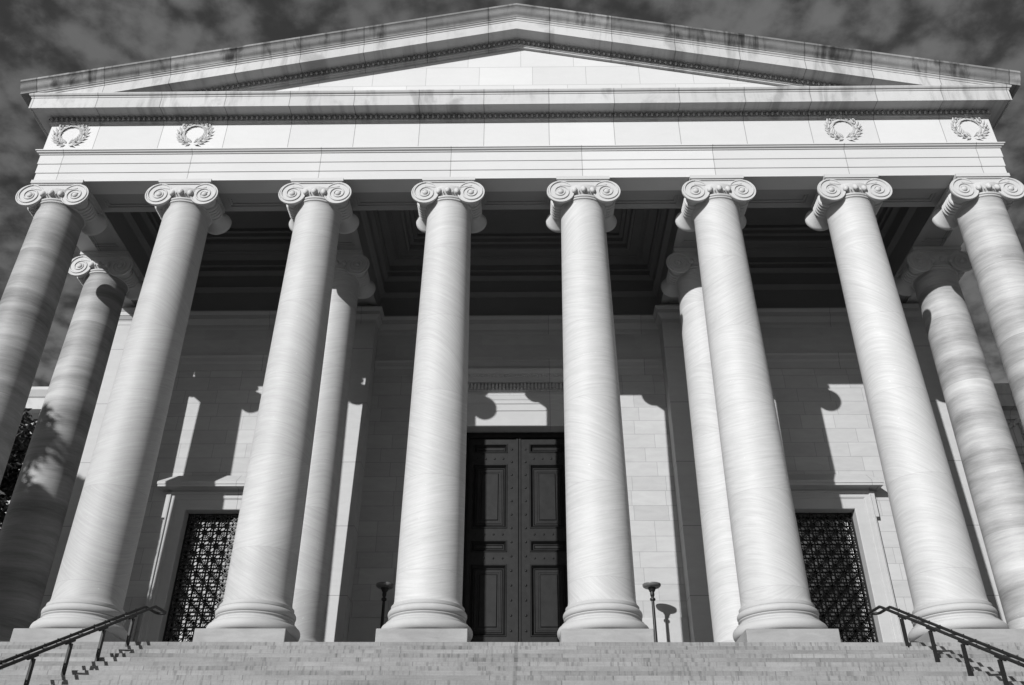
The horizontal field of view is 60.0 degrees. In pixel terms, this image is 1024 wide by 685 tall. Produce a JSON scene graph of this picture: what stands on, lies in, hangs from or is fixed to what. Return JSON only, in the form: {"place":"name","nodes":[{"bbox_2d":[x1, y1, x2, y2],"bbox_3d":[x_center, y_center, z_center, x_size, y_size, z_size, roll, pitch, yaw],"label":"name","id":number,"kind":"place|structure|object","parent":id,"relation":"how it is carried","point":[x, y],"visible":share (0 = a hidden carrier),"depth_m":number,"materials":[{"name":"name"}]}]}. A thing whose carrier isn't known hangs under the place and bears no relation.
{"place":"outdoors","nodes":[
{"label":"outdoors","id":0,"kind":"place"},
{"bbox_2d":[0,3,1023,645],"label":"museum building","id":1,"kind":"structure","parent":0,"point":[516,325],"depth_m":27.41,"materials":[{"name":"stone"}]},
{"bbox_2d":[137,476,245,641],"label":"window","id":2,"kind":"structure","parent":1,"relation":"in","point":[213,503],"depth_m":28.15,"materials":[{"name":"stone"}]},
{"bbox_2d":[376,582,393,627],"bbox_3d":[-3.834,8.722,25.892,0.600,3.360,0.600,0,-32,1],"label":"standing lamp","id":3,"kind":"object","parent":1,"relation":"on","point":[384,587],"visible":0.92,"depth_m":26.55,"materials":[{"name":"black metal"}]},
{"bbox_2d":[463,439,517,641],"bbox_3d":[-0.666,7.126,28.539,1.726,8.893,0.122,0,-32,1],"label":"door leaf","id":4,"kind":"structure","parent":1,"relation":"in","point":[490,594],"depth_m":28.91,"materials":[{"name":"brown metal"}]},
{"bbox_2d":[519,438,567,641],"bbox_3d":[1.084,7.118,28.512,1.726,8.893,0.122,0,-32,1],"label":"door leaf","id":5,"kind":"structure","parent":1,"relation":"in","point":[543,582],"depth_m":28.91,"materials":[{"name":"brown metal"}]},
{"bbox_2d":[642,582,660,641],"bbox_3d":[4.185,8.687,25.771,0.600,3.360,0.600,0,-32,1],"label":"standing lamp","id":6,"kind":"object","parent":1,"relation":"on","point":[651,587],"visible":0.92,"depth_m":26.41,"materials":[{"name":"black metal"}]},
{"bbox_2d":[788,474,903,641],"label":"window","id":7,"kind":"structure","parent":1,"relation":"in","point":[824,504],"depth_m":27.86,"materials":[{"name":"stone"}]},
{"bbox_2d":[0,0,1023,386],"label":"sky","id":8,"kind":"structure","parent":0,"point":[39,38],"materials":[{"name":"grey"}]},
{"label":"ground","id":9,"kind":"structure","parent":0,"visible":0},
{"bbox_2d":[0,408,37,529],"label":"magnolia tree","id":10,"kind":"object","parent":9,"relation":"on","point":[26,428],"visible":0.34,"depth_m":31.11,"materials":[{"name":"black plant"}]},
{"bbox_2d":[0,645,1023,684],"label":"staircase","id":11,"kind":"structure","parent":9,"relation":"on","point":[515,665],"depth_m":17.29,"materials":[{"name":"stone"}]},
{"bbox_2d":[0,605,166,684],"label":"handrail","id":12,"kind":"object","parent":11,"relation":"on","point":[44,647],"visible":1,"depth_m":17.17,"materials":[{"name":"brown metal"}]},
{"bbox_2d":[869,605,1023,684],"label":"handrail","id":13,"kind":"object","parent":11,"relation":"on","point":[968,641],"visible":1,"depth_m":17.09,"materials":[{"name":"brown metal"}]}
]}

